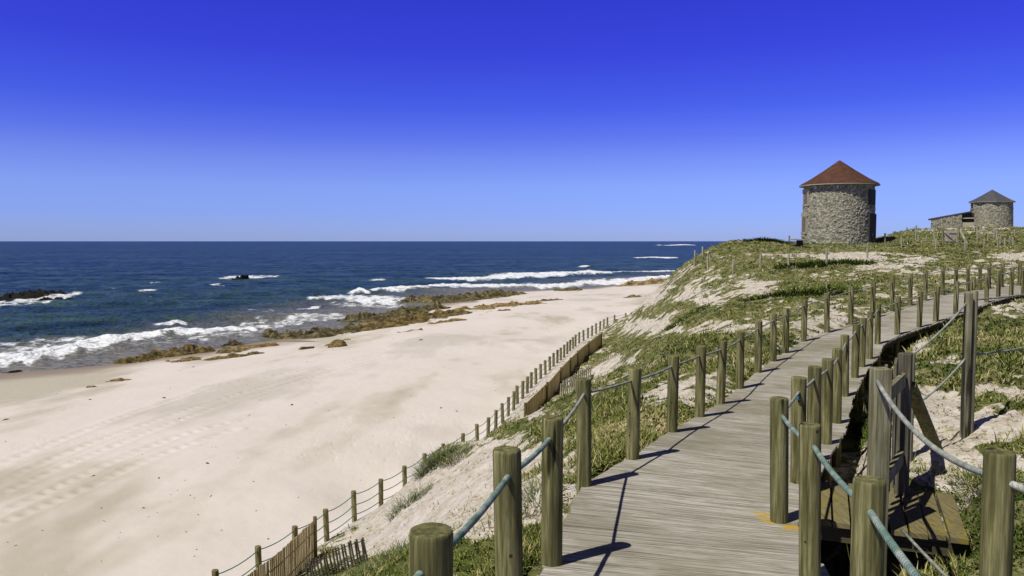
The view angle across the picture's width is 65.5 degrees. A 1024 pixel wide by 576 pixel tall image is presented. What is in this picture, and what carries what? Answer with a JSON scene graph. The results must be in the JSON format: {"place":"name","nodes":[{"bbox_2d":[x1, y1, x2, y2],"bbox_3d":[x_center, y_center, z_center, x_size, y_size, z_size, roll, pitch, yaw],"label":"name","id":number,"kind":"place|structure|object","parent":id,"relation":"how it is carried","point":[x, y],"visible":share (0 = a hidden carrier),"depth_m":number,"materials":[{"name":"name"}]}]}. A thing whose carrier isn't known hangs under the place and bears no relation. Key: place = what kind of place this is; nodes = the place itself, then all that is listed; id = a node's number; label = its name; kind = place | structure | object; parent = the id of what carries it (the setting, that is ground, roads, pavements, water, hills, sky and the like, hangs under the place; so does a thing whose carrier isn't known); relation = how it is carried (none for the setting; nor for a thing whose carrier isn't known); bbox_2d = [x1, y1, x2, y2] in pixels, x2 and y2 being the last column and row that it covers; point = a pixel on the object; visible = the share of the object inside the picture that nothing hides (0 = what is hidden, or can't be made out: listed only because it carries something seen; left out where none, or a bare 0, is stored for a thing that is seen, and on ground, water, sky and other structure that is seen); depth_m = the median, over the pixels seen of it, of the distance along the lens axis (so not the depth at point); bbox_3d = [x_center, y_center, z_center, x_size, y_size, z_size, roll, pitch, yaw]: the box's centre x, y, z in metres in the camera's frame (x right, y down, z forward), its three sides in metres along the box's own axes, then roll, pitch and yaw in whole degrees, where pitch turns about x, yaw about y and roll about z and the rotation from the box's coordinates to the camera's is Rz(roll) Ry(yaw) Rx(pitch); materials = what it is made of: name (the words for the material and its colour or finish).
{"place":"outdoors","nodes":[
{"label":"outdoors","id":0,"kind":"place"},
{"bbox_2d":[0,283,661,575],"bbox_3d":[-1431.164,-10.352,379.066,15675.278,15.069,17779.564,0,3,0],"label":"beach","id":1,"kind":"structure","parent":0,"point":[237,428],"depth_m":35.75,"materials":[{"name":"beige sand"}]},
{"bbox_2d":[3,370,21,372],"bbox_3d":[-40.605,6.987,63.408,2.722,0.797,2.699,0,3,0],"label":"rock outcrop","id":2,"kind":"object","parent":1,"relation":"on","point":[14,371],"visible":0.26,"depth_m":63.61,"materials":[{"name":"brown stone"}]},
{"bbox_2d":[106,378,131,381],"bbox_3d":[-27.191,6.635,55.318,2.169,0.786,1.178,-1,3,-11],"label":"rock outcrop","id":3,"kind":"object","parent":1,"relation":"on","point":[117,379],"visible":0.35,"depth_m":55.04,"materials":[{"name":"brown stone"}]},
{"bbox_2d":[112,343,215,363],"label":"rock outcrop","id":4,"kind":"object","parent":1,"relation":"on","point":[186,349],"visible":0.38,"depth_m":71.84,"materials":[{"name":"brown stone"}]},
{"bbox_2d":[165,355,231,362],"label":"rock outcrop","id":5,"kind":"object","parent":1,"relation":"on","point":[187,359],"visible":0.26,"depth_m":67.33,"materials":[{"name":"brown stone"}]},
{"bbox_2d":[220,339,244,346],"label":"rock outcrop","id":6,"kind":"object","parent":1,"relation":"on","point":[231,342],"visible":0.31,"depth_m":80.39,"materials":[{"name":"brown stone"}]},
{"bbox_2d":[228,351,263,357],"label":"rock outcrop","id":7,"kind":"object","parent":1,"relation":"on","point":[233,355],"visible":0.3,"depth_m":68.64,"materials":[{"name":"brown stone"}]},
{"bbox_2d":[216,342,278,353],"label":"rock outcrop","id":8,"kind":"object","parent":1,"relation":"on","point":[239,348],"visible":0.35,"depth_m":75.31,"materials":[{"name":"brown stone"}]},
{"bbox_2d":[2,338,565,560],"bbox_3d":[-15.544,6.008,53.250,37.034,1.714,61.181,1,3,13],"label":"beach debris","id":9,"kind":"object","parent":1,"relation":"on","point":[207,462],"visible":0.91,"depth_m":31.50,"materials":[{"name":"brown wood"}]},
{"bbox_2d":[298,346,313,349],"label":"rock outcrop","id":10,"kind":"object","parent":1,"relation":"on","point":[303,348],"visible":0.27,"depth_m":71.51,"materials":[{"name":"brown stone"}]},
{"bbox_2d":[261,321,362,338],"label":"rock outcrop","id":11,"kind":"object","parent":1,"relation":"on","point":[317,332],"visible":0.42,"depth_m":86.79,"materials":[{"name":"brown stone"}]},
{"bbox_2d":[328,339,347,347],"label":"boulder","id":12,"kind":"object","parent":1,"relation":"on","point":[337,343],"visible":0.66,"depth_m":70.61,"materials":[{"name":"brown stone"}]},
{"bbox_2d":[337,301,450,322],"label":"rock outcrop","id":13,"kind":"object","parent":1,"relation":"on","point":[368,317],"visible":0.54,"depth_m":108.11,"materials":[{"name":"brown stone"}]},
{"bbox_2d":[355,309,471,330],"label":"rock outcrop","id":14,"kind":"object","parent":1,"relation":"on","point":[414,318],"visible":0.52,"depth_m":97.41,"materials":[{"name":"brown stone"}]},
{"bbox_2d":[212,313,626,575],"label":"rope fence","id":15,"kind":"object","parent":1,"relation":"on","point":[295,528],"visible":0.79,"depth_m":32.00,"materials":[{"name":"brown wood"}]},
{"bbox_2d":[427,318,466,323],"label":"rock outcrop","id":16,"kind":"object","parent":1,"relation":"on","point":[452,320],"visible":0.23,"depth_m":91.55,"materials":[{"name":"brown stone"}]},
{"bbox_2d":[392,289,526,302],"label":"rock outcrop","id":17,"kind":"object","parent":1,"relation":"on","point":[475,295],"visible":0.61,"depth_m":140.74,"materials":[{"name":"brown stone"}]},
{"bbox_2d":[455,300,546,309],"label":"rock outcrop","id":18,"kind":"object","parent":1,"relation":"on","point":[495,305],"visible":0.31,"depth_m":114.42,"materials":[{"name":"brown stone"}]},
{"bbox_2d":[540,298,562,300],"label":"rock outcrop","id":19,"kind":"object","parent":1,"relation":"on","point":[550,299],"visible":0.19,"depth_m":124.76,"materials":[{"name":"brown stone"}]},
{"bbox_2d":[554,287,581,290],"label":"rock outcrop","id":20,"kind":"object","parent":1,"relation":"on","point":[568,289],"visible":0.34,"depth_m":160.75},
{"bbox_2d":[624,294,640,297],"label":"rock outcrop","id":21,"kind":"object","parent":1,"relation":"on","point":[631,296],"visible":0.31,"depth_m":121.04,"materials":[{"name":"brown stone"}]},
{"bbox_2d":[615,278,666,286],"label":"rock outcrop","id":22,"kind":"object","parent":1,"relation":"on","point":[646,282],"visible":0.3,"depth_m":176.92,"materials":[{"name":"brown stone"}]},
{"bbox_2d":[0,241,795,372],"bbox_3d":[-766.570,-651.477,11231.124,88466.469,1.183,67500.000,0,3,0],"label":"sea","id":23,"kind":"structure","parent":0,"point":[132,299],"depth_m":207.65,"materials":[{"name":"liquid"}]},
{"bbox_2d":[0,292,25,300],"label":"rock outcrop","id":24,"kind":"object","parent":23,"relation":"in","point":[7,296],"visible":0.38,"depth_m":145.53,"materials":[{"name":"black stone"}]},
{"bbox_2d":[10,289,65,298],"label":"rock outcrop","id":25,"kind":"object","parent":23,"relation":"in","point":[36,294],"visible":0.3,"depth_m":151.61,"materials":[{"name":"black stone"}]},
{"bbox_2d":[39,297,50,300],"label":"rock outcrop","id":26,"kind":"object","parent":23,"relation":"in","point":[44,299],"visible":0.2,"depth_m":138.33,"materials":[{"name":"black stone"}]},
{"bbox_2d":[49,297,73,299],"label":"rock outcrop","id":27,"kind":"object","parent":23,"relation":"in","point":[61,298],"visible":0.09,"depth_m":142.00,"materials":[{"name":"black stone"}]},
{"bbox_2d":[232,274,248,279],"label":"rock outcrop","id":28,"kind":"object","parent":23,"relation":"in","point":[242,276],"visible":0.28,"depth_m":221.27,"materials":[{"name":"black stone"}]},
{"bbox_2d":[0,0,1023,240],"label":"sky","id":29,"kind":"structure","parent":0,"point":[121,120],"materials":[{"name":"blue"}]},
{"bbox_2d":[296,226,1023,575],"bbox_3d":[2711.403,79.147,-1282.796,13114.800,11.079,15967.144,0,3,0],"label":"dune ground","id":30,"kind":"structure","parent":0,"point":[452,478],"depth_m":20.44,"materials":[{"name":"beige sand"}]},
{"bbox_2d":[247,516,316,575],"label":"slat fence","id":31,"kind":"object","parent":30,"relation":"on","point":[297,552],"visible":0.92,"depth_m":19.16,"materials":[{"name":"brown wood"}]},
{"bbox_2d":[304,537,367,575],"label":"slat fence","id":32,"kind":"object","parent":30,"relation":"on","point":[349,545],"visible":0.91,"depth_m":17.97,"materials":[{"name":"brown wood"}]},
{"bbox_2d":[340,535,408,575],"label":"grass tuft","id":33,"kind":"object","parent":30,"relation":"on","point":[383,557],"visible":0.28,"depth_m":12.00,"materials":[{"name":"green plant"}]},
{"bbox_2d":[382,480,434,521],"bbox_3d":[-2.720,5.593,21.099,1.695,1.111,1.683,-3,4,-41],"label":"grass tuft","id":34,"kind":"object","parent":30,"relation":"on","point":[412,498],"visible":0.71,"depth_m":21.20,"materials":[{"name":"green plant"}]},
{"bbox_2d":[408,439,467,481],"bbox_3d":[-2.194,5.067,23.578,2.135,1.234,1.801,0,3,0],"label":"grass tuft","id":35,"kind":"object","parent":30,"relation":"on","point":[429,463],"visible":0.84,"depth_m":23.55,"materials":[{"name":"green plant"}]},
{"bbox_2d":[434,440,476,469],"bbox_3d":[-1.565,4.736,22.674,1.536,0.842,1.362,0,3,0],"label":"grass tuft","id":36,"kind":"object","parent":30,"relation":"on","point":[450,459],"visible":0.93,"depth_m":22.61,"materials":[{"name":"green plant"}]},
{"bbox_2d":[522,473,571,515],"bbox_3d":[0.200,1.949,7.570,0.789,0.428,0.823,1,4,17],"label":"grass tuft","id":37,"kind":"object","parent":30,"relation":"on","point":[532,489],"visible":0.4,"depth_m":7.64,"materials":[{"name":"green plant"}]},
{"bbox_2d":[524,332,601,416],"bbox_3d":[3.330,4.418,43.806,0.408,1.548,25.767,1,3,13],"label":"slat fence","id":38,"kind":"object","parent":30,"relation":"on","point":[540,397],"visible":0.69,"depth_m":39.50,"materials":[{"name":"brown wood"}]},
{"bbox_2d":[560,365,591,396],"bbox_3d":[2.984,4.269,36.799,0.087,0.911,4.428,1,4,24],"label":"slat fence","id":39,"kind":"object","parent":30,"relation":"on","point":[580,373],"visible":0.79,"depth_m":36.41,"materials":[{"name":"brown wood"}]},
{"bbox_2d":[596,354,614,364],"bbox_3d":[4.931,3.954,42.061,0.060,0.667,2.874,2,4,27],"label":"slat fence","id":40,"kind":"object","parent":30,"relation":"on","point":[605,359],"visible":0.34,"depth_m":42.06,"materials":[{"name":"brown wood"}]},
{"bbox_2d":[293,227,1023,575],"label":"dune plants","id":41,"kind":"object","parent":30,"relation":"on","point":[609,451],"visible":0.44,"depth_m":13.15,"materials":[{"name":"green plant"}]},
{"bbox_2d":[653,302,712,335],"bbox_3d":[7.935,1.530,37.041,2.906,1.813,1.993,0,3,0],"label":"bush","id":42,"kind":"object","parent":30,"relation":"on","point":[672,325],"visible":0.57,"depth_m":37.06,"materials":[{"name":"green plant"}]},
{"bbox_2d":[702,247,710,258],"bbox_3d":[13.847,-2.338,56.783,0.135,1.224,2.056,0,3,-1],"label":"rope fence","id":43,"kind":"object","parent":30,"relation":"on","point":[703,252],"visible":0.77,"depth_m":56.73,"materials":[{"name":"brown wood"}]},
{"bbox_2d":[742,237,791,243],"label":"bush","id":44,"kind":"object","parent":30,"relation":"on","point":[767,239],"visible":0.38,"depth_m":59.26,"materials":[{"name":"green plant"}]},
{"bbox_2d":[537,286,1023,575],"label":"boardwalk","id":45,"kind":"structure","parent":30,"relation":"on","point":[691,497],"depth_m":6.71,"materials":[{"name":"grey wood"}]},
{"bbox_2d":[409,262,1023,575],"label":"rope railing","id":46,"kind":"object","parent":45,"relation":"attached to","point":[432,545],"visible":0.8,"depth_m":4.99,"materials":[{"name":"brown wood"}]},
{"bbox_2d":[770,267,1023,575],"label":"rope railing","id":47,"kind":"object","parent":45,"relation":"attached to","point":[822,392],"visible":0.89,"depth_m":5.95,"materials":[{"name":"brown wood"}]},
{"bbox_2d":[789,239,808,246],"bbox_3d":[21.047,-3.151,58.416,1.150,0.894,0.900,0,3,0],"label":"stone table","id":48,"kind":"object","parent":30,"relation":"on","point":[799,242],"visible":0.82,"depth_m":58.23,"materials":[{"name":"concrete"}]},
{"bbox_2d":[736,281,863,302],"bbox_3d":[11.029,0.213,30.490,5.065,0.966,3.540,0,3,0],"label":"bush","id":49,"kind":"object","parent":30,"relation":"on","point":[812,290],"visible":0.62,"depth_m":30.07,"materials":[{"name":"green plant"}]},
{"bbox_2d":[773,258,874,269],"bbox_3d":[17.537,-1.365,44.956,6.061,0.811,3.715,0,3,0],"label":"bush","id":50,"kind":"object","parent":30,"relation":"on","point":[812,263],"visible":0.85,"depth_m":44.44,"materials":[{"name":"green plant"}]},
{"bbox_2d":[799,160,879,243],"bbox_3d":[27.186,-6.678,66.322,6.250,7.850,6.250,0,3,0],"label":"windmill","id":51,"kind":"object","parent":30,"relation":"on","point":[839,200],"visible":0.79,"depth_m":64.03,"materials":[{"name":"stone"}]},
{"bbox_2d":[801,212,808,233],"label":"window","id":52,"kind":"structure","parent":51,"relation":"in","point":[804,216],"depth_m":66.27,"materials":[{"name":"stone"}]},
{"bbox_2d":[802,189,810,205],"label":"window","id":53,"kind":"structure","parent":51,"relation":"in","point":[805,192],"depth_m":66.00,"materials":[{"name":"stone"}]},
{"bbox_2d":[868,189,875,204],"bbox_3d":[29.066,-7.336,64.320,1.150,1.200,0.140,-3,5,-44],"label":"window","id":54,"kind":"structure","parent":51,"relation":"in","point":[871,193],"depth_m":64.20,"materials":[{"name":"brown wood"}]},
{"bbox_2d":[868,214,876,242],"bbox_3d":[29.119,-4.613,64.425,1.300,2.750,0.140,-3,5,-44],"label":"door","id":55,"kind":"structure","parent":51,"relation":"in","point":[871,217],"depth_m":64.24,"materials":[{"name":"brown wood"}]},
{"bbox_2d":[694,237,1013,275],"bbox_3d":[24.654,-1.919,50.834,24.297,2.695,12.346,0,3,-4],"label":"rope fence","id":56,"kind":"object","parent":30,"relation":"on","point":[826,250],"visible":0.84,"depth_m":50.92,"materials":[{"name":"brown wood"}]},
{"bbox_2d":[848,402,867,432],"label":"grass tuft","id":57,"kind":"object","parent":30,"relation":"on","point":[854,419],"visible":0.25,"depth_m":12.65,"materials":[{"name":"green plant"}]},
{"bbox_2d":[851,389,868,412],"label":"grass tuft","id":58,"kind":"object","parent":30,"relation":"on","point":[860,400],"visible":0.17,"depth_m":13.72,"materials":[{"name":"green plant"}]},
{"bbox_2d":[798,480,968,558],"bbox_3d":[3.080,1.964,6.916,1.457,0.175,1.217,1,4,22],"label":"side landing","id":59,"kind":"object","parent":30,"relation":"on","point":[926,533],"visible":0.45,"depth_m":6.53,"materials":[{"name":"brown wood"}]},
{"bbox_2d":[867,352,942,575],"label":"wooden post","id":60,"kind":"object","parent":30,"relation":"on","point":[901,388],"depth_m":6.86,"materials":[{"name":"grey wood"}]},
{"bbox_2d":[884,225,934,241],"bbox_3d":[31.969,-4.109,63.325,1.778,1.793,4.746,-1,3,-14],"label":"rope fence","id":61,"kind":"object","parent":30,"relation":"on","point":[916,234],"visible":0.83,"depth_m":64.16,"materials":[{"name":"brown wood"}]},
{"bbox_2d":[890,318,930,344],"bbox_3d":[10.258,1.117,20.597,1.860,0.701,1.674,0,3,0],"label":"grass tuft","id":62,"kind":"object","parent":30,"relation":"on","point":[910,339],"visible":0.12,"depth_m":20.23,"materials":[{"name":"green plant"}]},
{"bbox_2d":[875,380,1023,575],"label":"rope fence","id":63,"kind":"object","parent":30,"relation":"on","point":[1000,484],"visible":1,"depth_m":3.47,"materials":[{"name":"brown wood"}]},
{"bbox_2d":[928,211,973,228],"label":"stone shed","id":64,"kind":"structure","parent":30,"relation":"on","point":[963,219],"depth_m":111.81,"materials":[{"name":"grey stone"}]},
{"bbox_2d":[962,213,973,221],"bbox_3d":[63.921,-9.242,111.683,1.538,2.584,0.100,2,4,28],"label":"window","id":65,"kind":"structure","parent":64,"relation":"in","point":[967,215],"depth_m":111.59,"materials":[{"name":"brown wood"}]},
{"bbox_2d":[941,226,967,242],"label":"slat gate","id":66,"kind":"structure","parent":30,"relation":"on","point":[950,235],"depth_m":60.30,"materials":[{"name":"grey wood"}]},
{"bbox_2d":[907,290,1023,461],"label":"rope fence","id":67,"kind":"object","parent":30,"relation":"on","point":[969,349],"visible":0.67,"depth_m":8.65,"materials":[{"name":"brown wood"}]},
{"bbox_2d":[939,466,1023,513],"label":"bush","id":68,"kind":"object","parent":30,"relation":"on","point":[979,478],"visible":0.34,"depth_m":7.11,"materials":[{"name":"green plant"}]},
{"bbox_2d":[965,230,1010,244],"bbox_3d":[36.867,-3.805,62.669,3.146,1.651,7.173,1,4,22],"label":"rope fence","id":69,"kind":"object","parent":30,"relation":"on","point":[994,236],"visible":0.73,"depth_m":61.35,"materials":[{"name":"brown wood"}]},
{"bbox_2d":[968,190,1015,226],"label":"windmill","id":70,"kind":"object","parent":30,"relation":"on","point":[992,208],"visible":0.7,"depth_m":112.46,"materials":[{"name":"stone"}]},
{"bbox_2d":[979,226,1020,234],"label":"rope fence","id":71,"kind":"object","parent":30,"relation":"on","point":[997,230],"visible":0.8,"depth_m":71.93,"materials":[{"name":"brown wood"}]}
]}

